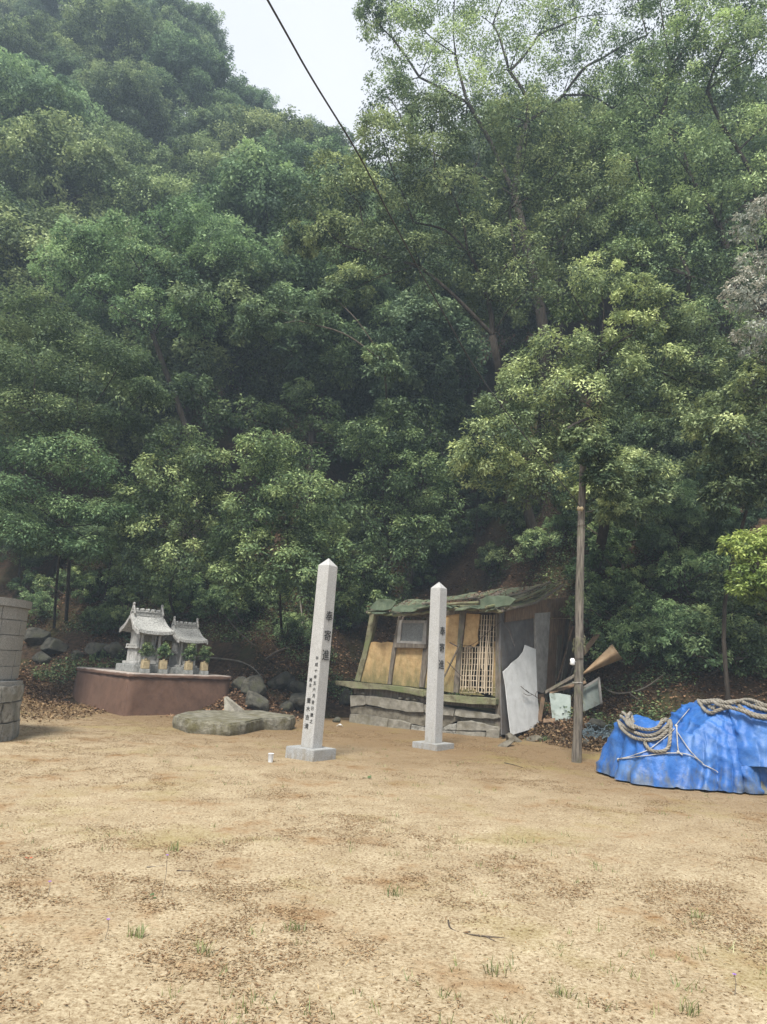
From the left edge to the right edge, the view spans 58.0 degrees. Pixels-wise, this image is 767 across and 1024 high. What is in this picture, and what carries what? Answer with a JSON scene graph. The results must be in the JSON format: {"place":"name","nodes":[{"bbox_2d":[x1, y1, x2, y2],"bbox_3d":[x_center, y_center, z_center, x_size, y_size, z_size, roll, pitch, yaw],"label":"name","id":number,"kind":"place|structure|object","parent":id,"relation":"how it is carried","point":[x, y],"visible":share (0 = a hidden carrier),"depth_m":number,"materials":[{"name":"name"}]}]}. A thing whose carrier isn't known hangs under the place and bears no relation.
{"place":"outdoors","nodes":[
{"label":"outdoors","id":0,"kind":"place"},
{"bbox_2d":[0,699,766,1023],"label":"ground","id":1,"kind":"structure","parent":0,"point":[113,976],"depth_m":4.80,"materials":[{"name":"sand"}]},
{"bbox_2d":[0,597,32,741],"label":"round stone wall","id":2,"kind":"structure","parent":1,"relation":"on","point":[13,616],"depth_m":10.63,"materials":[{"name":"stone"}]},
{"bbox_2d":[72,667,231,715],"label":"shrine platform","id":3,"kind":"structure","parent":1,"relation":"on","point":[116,692],"depth_m":16.61,"materials":[{"name":"concrete"}]},
{"bbox_2d":[115,602,174,673],"bbox_3d":[-5.899,3.115,17.204,0.937,1.683,1.176,14,-16,-40],"label":"stone shrine","id":4,"kind":"object","parent":3,"relation":"on","point":[142,625],"visible":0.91,"depth_m":17.08,"materials":[{"name":"stone"}]},
{"bbox_2d":[162,616,207,673],"bbox_3d":[-5.087,3.406,17.706,0.811,1.414,0.924,14,-16,-40],"label":"stone shrine","id":5,"kind":"object","parent":3,"relation":"on","point":[187,633],"visible":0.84,"depth_m":17.59,"materials":[{"name":"stone"}]},
{"bbox_2d":[172,710,295,735],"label":"stone slab","id":6,"kind":"structure","parent":1,"relation":"on","point":[222,722],"depth_m":13.61,"materials":[{"name":"stone"}]},
{"bbox_2d":[285,558,337,761],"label":"granite pillar","id":7,"kind":"structure","parent":1,"relation":"on","point":[310,748],"depth_m":10.72,"materials":[{"name":"grey stone"}]},
{"bbox_2d":[0,709,766,1023],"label":"fallen leaves","id":8,"kind":"object","parent":1,"relation":"on","point":[311,946],"visible":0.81,"depth_m":4.55,"materials":[{"name":"brown plant"}]},
{"bbox_2d":[412,582,453,750],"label":"granite pillar","id":9,"kind":"structure","parent":1,"relation":"on","point":[432,741],"depth_m":12.95,"materials":[{"name":"grey stone"}]},
{"bbox_2d":[335,578,574,737],"bbox_3d":[2.758,3.925,19.166,4.858,4.224,7.762,-5,-15,33],"label":"ruined hut","id":10,"kind":"object","parent":1,"relation":"on","point":[498,640],"visible":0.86,"depth_m":16.66,"materials":[{"name":"brown wood"}]},
{"bbox_2d":[397,620,426,643],"bbox_3d":[0.692,2.914,16.805,0.793,0.566,0.050,-4,-14,30],"label":"window","id":11,"kind":"structure","parent":10,"relation":"in","point":[409,631],"depth_m":16.80,"materials":[{"name":"grey glass"}]},
{"bbox_2d":[570,460,597,762],"bbox_3d":[3.599,1.759,12.415,0.559,5.801,0.278,3,-12,0],"label":"timber pole","id":12,"kind":"object","parent":1,"relation":"on","point":[577,660],"visible":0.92,"depth_m":12.32,"materials":[{"name":"wood"}]},
{"bbox_2d":[267,0,579,505],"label":"overhead cable","id":13,"kind":"object","parent":12,"relation":"attached to","point":[295,49],"visible":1,"depth_m":7.77,"materials":[{"name":"rubber"}]},
{"bbox_2d":[596,700,766,793],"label":"tarpaulin heap","id":14,"kind":"object","parent":1,"relation":"on","point":[729,746],"visible":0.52,"depth_m":9.70,"materials":[{"name":"plastic"}]},
{"bbox_2d":[617,711,672,753],"bbox_3d":[3.924,3.283,10.415,0.798,0.515,1.355,-2,-13,21],"label":"rope coil","id":15,"kind":"object","parent":14,"relation":"on","point":[628,719],"visible":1,"depth_m":9.91,"materials":[{"name":"fabric"}]},
{"bbox_2d":[697,698,766,719],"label":"rope bundle","id":16,"kind":"object","parent":14,"relation":"on","point":[723,705],"visible":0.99,"depth_m":9.95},
{"bbox_2d":[678,337,766,699],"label":"leafy tree","id":17,"kind":"object","parent":1,"relation":"on","point":[746,466],"visible":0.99,"depth_m":13.65,"materials":[{"name":"green plant"}]},
{"bbox_2d":[716,525,766,609],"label":"lime shrub","id":18,"kind":"object","parent":1,"relation":"on","point":[753,586],"visible":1,"depth_m":11.68,"materials":[{"name":"green plant"}]},
{"bbox_2d":[0,113,766,750],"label":"hillside","id":19,"kind":"structure","parent":0,"point":[338,469],"depth_m":23.45,"materials":[{"name":"brown plant"}]},
{"bbox_2d":[0,181,54,340],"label":"forest tree","id":20,"kind":"object","parent":19,"relation":"on","point":[5,198],"visible":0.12,"depth_m":30.65,"materials":[{"name":"green plant"}]},
{"bbox_2d":[0,500,60,595],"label":"forest tree","id":21,"kind":"object","parent":19,"relation":"on","point":[26,561],"visible":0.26,"depth_m":24.63,"materials":[{"name":"green plant"}]},
{"bbox_2d":[0,6,105,85],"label":"forest tree","id":22,"kind":"object","parent":19,"relation":"on","point":[15,37],"visible":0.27,"depth_m":49.96,"materials":[{"name":"green plant"}]},
{"bbox_2d":[13,0,94,46],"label":"forest tree","id":23,"kind":"object","parent":19,"relation":"on","point":[52,9],"visible":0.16,"depth_m":58.41,"materials":[{"name":"green plant"}]},
{"bbox_2d":[0,46,111,210],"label":"forest tree","id":24,"kind":"object","parent":19,"relation":"on","point":[40,88],"visible":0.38,"depth_m":39.24,"materials":[{"name":"green plant"}]},
{"bbox_2d":[32,565,92,597],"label":"shrub","id":25,"kind":"object","parent":19,"relation":"on","point":[76,571],"visible":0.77,"depth_m":23.91,"materials":[{"name":"green plant"}]},
{"bbox_2d":[27,45,111,111],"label":"forest tree","id":26,"kind":"object","parent":19,"relation":"on","point":[67,67],"visible":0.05,"depth_m":47.80,"materials":[{"name":"green plant"}]},
{"bbox_2d":[0,429,144,628],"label":"broadleaf tree","id":27,"kind":"object","parent":19,"relation":"on","point":[65,545],"visible":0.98,"depth_m":17.21,"materials":[{"name":"green plant"}]},
{"bbox_2d":[0,105,156,231],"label":"forest tree","id":28,"kind":"object","parent":19,"relation":"on","point":[79,164],"visible":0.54,"depth_m":35.41,"materials":[{"name":"green plant"}]},
{"bbox_2d":[0,197,159,464],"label":"forest tree","id":29,"kind":"object","parent":19,"relation":"on","point":[36,227],"visible":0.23,"depth_m":29.80,"materials":[{"name":"green plant"}]},
{"bbox_2d":[0,278,178,622],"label":"broadleaf tree","id":30,"kind":"object","parent":19,"relation":"on","point":[102,417],"visible":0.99,"depth_m":19.04,"materials":[{"name":"green plant"}]},
{"bbox_2d":[71,570,109,605],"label":"shrub","id":31,"kind":"object","parent":19,"relation":"on","point":[93,582],"visible":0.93,"depth_m":23.24,"materials":[{"name":"green plant"}]},
{"bbox_2d":[0,307,185,587],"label":"forest tree","id":32,"kind":"object","parent":19,"relation":"on","point":[123,446],"visible":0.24,"depth_m":25.28,"materials":[{"name":"green plant"}]},
{"bbox_2d":[79,605,122,635],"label":"shrub","id":33,"kind":"object","parent":19,"relation":"on","point":[92,612],"visible":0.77,"depth_m":21.85,"materials":[{"name":"green plant"}]},
{"bbox_2d":[42,0,187,107],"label":"forest tree","id":34,"kind":"object","parent":19,"relation":"on","point":[132,31],"visible":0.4,"depth_m":51.53,"materials":[{"name":"green plant"}]},
{"bbox_2d":[55,119,178,208],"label":"forest tree","id":35,"kind":"object","parent":19,"relation":"on","point":[138,146],"visible":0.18,"depth_m":41.68,"materials":[{"name":"green plant"}]},
{"bbox_2d":[71,510,165,602],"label":"forest tree","id":36,"kind":"object","parent":19,"relation":"on","point":[94,529],"visible":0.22,"depth_m":23.21,"materials":[{"name":"green plant"}]},
{"bbox_2d":[99,585,139,618],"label":"shrub","id":37,"kind":"object","parent":19,"relation":"on","point":[120,597],"visible":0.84,"depth_m":22.73,"materials":[{"name":"green plant"}]},
{"bbox_2d":[59,56,191,152],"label":"forest tree","id":38,"kind":"object","parent":19,"relation":"on","point":[120,90],"visible":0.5,"depth_m":46.33,"materials":[{"name":"green plant"}]},
{"bbox_2d":[37,219,230,477],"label":"forest tree","id":39,"kind":"object","parent":19,"relation":"on","point":[115,329],"visible":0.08,"depth_m":29.45,"materials":[{"name":"green plant"}]},
{"bbox_2d":[73,162,213,246],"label":"forest tree","id":40,"kind":"object","parent":19,"relation":"on","point":[145,195],"visible":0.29,"depth_m":35.35,"materials":[{"name":"green plant"}]},
{"bbox_2d":[24,191,271,575],"bbox_3d":[-8.615,-4.347,23.786,8.866,15.351,3.526,3,-12,0],"label":"leafy tree","id":41,"kind":"object","parent":19,"relation":"on","point":[76,250],"visible":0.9,"depth_m":24.49,"materials":[{"name":"green plant"}]},
{"bbox_2d":[100,420,255,620],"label":"leafy tree","id":42,"kind":"object","parent":19,"relation":"on","point":[175,501],"visible":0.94,"depth_m":17.82,"materials":[{"name":"green plant"}]},
{"bbox_2d":[130,20,247,129],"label":"forest tree","id":43,"kind":"object","parent":19,"relation":"on","point":[176,57],"visible":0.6,"depth_m":50.27,"materials":[{"name":"green plant"}]},
{"bbox_2d":[148,0,234,73],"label":"forest tree","id":44,"kind":"object","parent":19,"relation":"on","point":[197,19],"visible":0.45,"depth_m":58.50,"materials":[{"name":"green plant"}]},
{"bbox_2d":[163,570,221,623],"bbox_3d":[-5.961,3.067,21.812,2.030,2.430,1.606,8,-13,-23],"label":"shrub","id":45,"kind":"object","parent":19,"relation":"on","point":[187,594],"visible":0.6,"depth_m":21.59,"materials":[{"name":"green plant"}]},
{"bbox_2d":[137,132,249,189],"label":"forest tree","id":46,"kind":"object","parent":19,"relation":"on","point":[188,159],"visible":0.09,"depth_m":40.99,"materials":[{"name":"green plant"}]},
{"bbox_2d":[108,237,296,562],"bbox_3d":[-6.888,-3.843,25.907,7.295,13.123,8.335,7,-13,-17],"label":"forest tree","id":47,"kind":"object","parent":19,"relation":"on","point":[197,359],"visible":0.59,"depth_m":25.48,"materials":[{"name":"green plant"}]},
{"bbox_2d":[161,102,243,167],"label":"forest tree","id":48,"kind":"object","parent":19,"relation":"on","point":[196,125],"visible":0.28,"depth_m":46.40,"materials":[{"name":"green plant"}]},
{"bbox_2d":[190,584,252,623],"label":"shrub","id":49,"kind":"object","parent":19,"relation":"on","point":[217,597],"visible":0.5,"depth_m":21.11,"materials":[{"name":"green plant"}]},
{"bbox_2d":[218,570,266,626],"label":"shrub","id":50,"kind":"object","parent":19,"relation":"on","point":[239,615],"visible":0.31,"depth_m":20.77,"materials":[{"name":"green plant"}]},
{"bbox_2d":[202,74,285,125],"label":"forest tree","id":51,"kind":"object","parent":19,"relation":"on","point":[253,98],"visible":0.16,"depth_m":56.32,"materials":[{"name":"green plant"}]},
{"bbox_2d":[201,103,334,169],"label":"forest tree","id":52,"kind":"object","parent":19,"relation":"on","point":[295,125],"visible":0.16,"depth_m":44.56,"materials":[{"name":"green plant"}]},
{"bbox_2d":[179,136,365,462],"bbox_3d":[-5.844,-9.279,32.589,8.885,15.984,10.152,12,-15,-35],"label":"forest tree","id":53,"kind":"object","parent":19,"relation":"on","point":[253,189],"visible":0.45,"depth_m":30.77,"materials":[{"name":"green plant"}]},
{"bbox_2d":[204,427,361,635],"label":"leafy tree","id":54,"kind":"object","parent":19,"relation":"on","point":[277,499],"visible":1,"depth_m":17.20,"materials":[{"name":"green plant"}]},
{"bbox_2d":[255,128,374,343],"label":"forest tree","id":55,"kind":"object","parent":19,"relation":"on","point":[300,151],"visible":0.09,"depth_m":40.12,"materials":[{"name":"green plant"}]},
{"bbox_2d":[170,371,462,529],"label":"leafy tree","id":56,"kind":"object","parent":19,"relation":"on","point":[305,388],"visible":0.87,"depth_m":21.41,"materials":[{"name":"green plant"}]},
{"bbox_2d":[224,229,416,516],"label":"forest tree","id":57,"kind":"object","parent":19,"relation":"on","point":[305,276],"visible":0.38,"depth_m":26.35,"materials":[{"name":"green plant"}]},
{"bbox_2d":[248,158,397,410],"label":"forest tree","id":58,"kind":"object","parent":19,"relation":"on","point":[363,196],"visible":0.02,"depth_m":33.69,"materials":[{"name":"green plant"}]},
{"bbox_2d":[230,279,431,486],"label":"broadleaf tree","id":59,"kind":"object","parent":19,"relation":"on","point":[259,324],"visible":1,"depth_m":19.76,"materials":[{"name":"green plant"}]},
{"bbox_2d":[291,502,384,555],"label":"forest tree","id":60,"kind":"object","parent":19,"relation":"on","point":[352,532],"visible":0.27,"depth_m":24.61,"materials":[{"name":"green plant"}]},
{"bbox_2d":[16,602,666,751],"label":"ramp leaf litter","id":61,"kind":"object","parent":19,"relation":"on","point":[49,705],"visible":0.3,"depth_m":15.77,"materials":[{"name":"brown plant"}]},
{"bbox_2d":[293,198,484,507],"bbox_3d":[-0.035,-6.994,32.147,9.829,15.475,8.602,-2,-13,21],"label":"forest tree","id":62,"kind":"object","parent":19,"relation":"on","point":[396,219],"visible":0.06,"depth_m":31.19,"materials":[{"name":"green plant"}]},
{"bbox_2d":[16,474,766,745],"bbox_3d":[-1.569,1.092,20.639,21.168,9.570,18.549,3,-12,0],"label":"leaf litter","id":63,"kind":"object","parent":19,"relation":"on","point":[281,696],"visible":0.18,"depth_m":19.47,"materials":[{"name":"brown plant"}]},
{"bbox_2d":[312,412,471,621],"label":"leafy tree","id":64,"kind":"object","parent":19,"relation":"on","point":[383,577],"visible":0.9,"depth_m":19.43,"materials":[{"name":"green plant"}]},
{"bbox_2d":[25,485,766,731],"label":"ground cover","id":65,"kind":"object","parent":19,"relation":"on","point":[333,688],"visible":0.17,"depth_m":20.24,"materials":[{"name":"green plant"}]},
{"bbox_2d":[322,281,499,599],"bbox_3d":[0.925,-2.373,27.272,7.276,12.776,7.567,-1,-13,17],"label":"forest tree","id":66,"kind":"object","parent":19,"relation":"on","point":[438,354],"visible":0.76,"depth_m":26.31,"materials":[{"name":"green plant"}]},
{"bbox_2d":[406,509,464,576],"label":"forest tree","id":67,"kind":"object","parent":19,"relation":"on","point":[433,556],"visible":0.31,"depth_m":27.06,"materials":[{"name":"green plant"}]},
{"bbox_2d":[270,77,634,565],"bbox_3d":[2.204,-6.166,20.774,11.369,15.105,4.532,6,-13,-13],"label":"broadleaf tree","id":68,"kind":"object","parent":19,"relation":"on","point":[306,241],"visible":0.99,"depth_m":21.38,"materials":[{"name":"green plant"}]},
{"bbox_2d":[422,138,493,341],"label":"forest tree","id":69,"kind":"object","parent":19,"relation":"on","point":[472,146],"visible":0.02,"depth_m":40.22,"materials":[{"name":"green plant"}]},
{"bbox_2d":[454,503,499,537],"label":"shrub","id":70,"kind":"object","parent":19,"relation":"on","point":[469,528],"visible":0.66,"depth_m":26.42,"materials":[{"name":"green plant"}]},
{"bbox_2d":[450,444,512,542],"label":"forest tree","id":71,"kind":"object","parent":19,"relation":"on","point":[478,494],"visible":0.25,"depth_m":26.77,"materials":[{"name":"green plant"}]},
{"bbox_2d":[408,194,559,448],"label":"forest tree","id":72,"kind":"object","parent":19,"relation":"on","point":[520,335],"visible":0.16,"depth_m":32.71,"materials":[{"name":"green plant"}]},
{"bbox_2d":[474,541,509,575],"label":"shrub","id":73,"kind":"object","parent":19,"relation":"on","point":[492,554],"visible":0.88,"depth_m":23.61,"materials":[{"name":"green plant"}]},
{"bbox_2d":[489,492,540,535],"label":"shrub","id":74,"kind":"object","parent":19,"relation":"on","point":[504,515],"visible":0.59,"depth_m":23.66,"materials":[{"name":"green plant"}]},
{"bbox_2d":[352,0,685,516],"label":"broadleaf tree","id":75,"kind":"object","parent":19,"relation":"on","point":[398,13],"visible":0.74,"depth_m":27.15,"materials":[{"name":"green plant"}]},
{"bbox_2d":[503,645,538,734],"bbox_3d":[3.206,4.023,15.825,0.309,1.957,1.910,-6,-15,35],"label":"hardboard sheet","id":76,"kind":"object","parent":19,"relation":"on","point":[522,707],"visible":0.96,"depth_m":15.69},
{"bbox_2d":[508,526,576,567],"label":"shrub","id":77,"kind":"object","parent":19,"relation":"on","point":[527,543],"visible":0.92,"depth_m":21.38,"materials":[{"name":"green plant"}]},
{"bbox_2d":[458,113,648,423],"bbox_3d":[7.051,-9.852,29.755,7.959,14.318,9.094,2,-12,4],"label":"forest tree","id":78,"kind":"object","parent":19,"relation":"on","point":[591,200],"visible":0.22,"depth_m":28.70,"materials":[{"name":"green plant"}]},
{"bbox_2d":[543,456,627,569],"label":"forest tree","id":79,"kind":"object","parent":19,"relation":"on","point":[561,507],"visible":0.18,"depth_m":20.72,"materials":[{"name":"green plant"}]},
{"bbox_2d":[560,534,635,591],"bbox_3d":[5.889,1.773,19.131,2.030,2.430,1.606,-4,-14,29],"label":"shrub","id":80,"kind":"object","parent":19,"relation":"on","point":[614,554],"visible":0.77,"depth_m":19.00,"materials":[{"name":"green plant"}]},
{"bbox_2d":[443,247,754,599],"bbox_3d":[4.862,-2.342,16.450,7.187,8.431,5.804,11,-15,-34],"label":"evergreen tree","id":81,"kind":"object","parent":19,"relation":"on","point":[612,473],"visible":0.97,"depth_m":15.82,"materials":[{"name":"green plant"}]},
{"bbox_2d":[560,578,661,632],"bbox_3d":[5.806,2.757,18.215,2.527,2.135,2.069,3,-12,0],"label":"shrub","id":82,"kind":"object","parent":19,"relation":"on","point":[591,606],"visible":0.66,"depth_m":18.08,"materials":[{"name":"green plant"}]},
{"bbox_2d":[553,403,697,472],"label":"forest tree","id":83,"kind":"object","parent":19,"relation":"on","point":[639,438],"visible":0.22,"depth_m":20.35,"materials":[{"name":"green plant"}]},
{"bbox_2d":[583,619,679,671],"bbox_3d":[5.947,3.518,16.930,1.854,1.818,2.372,9,-14,-26],"label":"shrub","id":84,"kind":"object","parent":19,"relation":"on","point":[624,642],"visible":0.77,"depth_m":16.55,"materials":[{"name":"green plant"}]},
{"bbox_2d":[551,87,712,374],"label":"forest tree","id":85,"kind":"object","parent":19,"relation":"on","point":[598,322],"visible":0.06,"depth_m":31.23,"materials":[{"name":"green plant"}]},
{"bbox_2d":[617,564,669,594],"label":"shrub","id":86,"kind":"object","parent":19,"relation":"on","point":[651,575],"visible":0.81,"depth_m":18.23,"materials":[{"name":"green plant"}]},
{"bbox_2d":[603,414,701,489],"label":"forest tree","id":87,"kind":"object","parent":19,"relation":"on","point":[658,447],"visible":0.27,"depth_m":20.13,"materials":[{"name":"green plant"}]},
{"bbox_2d":[626,597,690,623],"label":"shrub","id":88,"kind":"object","parent":19,"relation":"on","point":[668,611],"visible":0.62,"depth_m":17.18,"materials":[{"name":"green plant"}]},
{"bbox_2d":[553,124,766,335],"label":"forest tree","id":89,"kind":"object","parent":19,"relation":"on","point":[710,221],"visible":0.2,"depth_m":26.82,"materials":[{"name":"green plant"}]},
{"bbox_2d":[558,0,766,537],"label":"broadleaf tree","id":90,"kind":"object","parent":19,"relation":"on","point":[700,40],"visible":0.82,"depth_m":22.37,"materials":[{"name":"green plant"}]},
{"bbox_2d":[605,330,736,413],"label":"forest tree","id":91,"kind":"object","parent":19,"relation":"on","point":[655,398],"visible":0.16,"depth_m":23.89,"materials":[{"name":"green plant"}]},
{"bbox_2d":[634,619,718,668],"bbox_3d":[6.714,3.305,16.033,1.662,1.715,2.029,1,-12,10],"label":"shrub","id":92,"kind":"object","parent":19,"relation":"on","point":[664,653],"visible":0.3,"depth_m":15.76,"materials":[{"name":"green plant"}]},
{"bbox_2d":[629,479,745,603],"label":"forest tree","id":93,"kind":"object","parent":19,"relation":"on","point":[656,534],"visible":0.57,"depth_m":17.86,"materials":[{"name":"green plant"}]},
{"bbox_2d":[655,546,738,598],"bbox_3d":[8.201,1.868,18.092,2.057,2.016,2.631,-2,-13,24],"label":"shrub","id":94,"kind":"object","parent":19,"relation":"on","point":[689,557],"visible":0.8,"depth_m":17.77,"materials":[{"name":"green plant"}]},
{"bbox_2d":[646,611,763,675],"bbox_3d":[7.176,3.286,15.567,2.631,2.016,2.057,11,-15,-33],"label":"shrub","id":95,"kind":"object","parent":19,"relation":"on","point":[670,633],"visible":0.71,"depth_m":15.25,"materials":[{"name":"green plant"}]},
{"bbox_2d":[656,388,756,479],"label":"forest tree","id":96,"kind":"object","parent":19,"relation":"on","point":[696,446],"visible":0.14,"depth_m":20.24,"materials":[{"name":"green plant"}]},
{"bbox_2d":[656,62,766,337],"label":"forest tree","id":97,"kind":"object","parent":19,"relation":"on","point":[723,105],"visible":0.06,"depth_m":36.17,"materials":[{"name":"green plant"}]},
{"bbox_2d":[691,563,743,621],"bbox_3d":[8.342,2.318,16.984,1.448,2.191,1.830,-3,-13,25],"label":"shrub","id":98,"kind":"object","parent":19,"relation":"on","point":[713,593],"visible":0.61,"depth_m":16.81,"materials":[{"name":"green plant"}]},
{"bbox_2d":[677,454,766,577],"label":"forest tree","id":99,"kind":"object","parent":19,"relation":"on","point":[754,514],"visible":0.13,"depth_m":18.12,"materials":[{"name":"green plant"}]},
{"bbox_2d":[680,612,766,677],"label":"shrub","id":100,"kind":"object","parent":19,"relation":"on","point":[755,652],"visible":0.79,"depth_m":14.95,"materials":[{"name":"green plant"}]},
{"bbox_2d":[709,595,766,645],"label":"shrub","id":101,"kind":"object","parent":19,"relation":"on","point":[753,611],"visible":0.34,"depth_m":15.57,"materials":[{"name":"green plant"}]},
{"bbox_2d":[716,177,766,376],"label":"withered shrub","id":102,"kind":"object","parent":19,"relation":"on","point":[746,291],"visible":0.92,"depth_m":14.96,"materials":[{"name":"grey plant"}]},
{"bbox_2d":[0,719,766,1023],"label":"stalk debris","id":103,"kind":"object","parent":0,"point":[410,870],"visible":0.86,"depth_m":5.17,"materials":[{"name":"brown plant"}]},
{"bbox_2d":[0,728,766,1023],"bbox_3d":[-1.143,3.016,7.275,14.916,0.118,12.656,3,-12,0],"label":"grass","id":104,"kind":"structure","parent":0,"point":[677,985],"depth_m":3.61,"materials":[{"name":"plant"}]},
{"bbox_2d":[65,0,766,170],"label":"sky","id":105,"kind":"structure","parent":0,"point":[324,33],"materials":[{"name":"white"}]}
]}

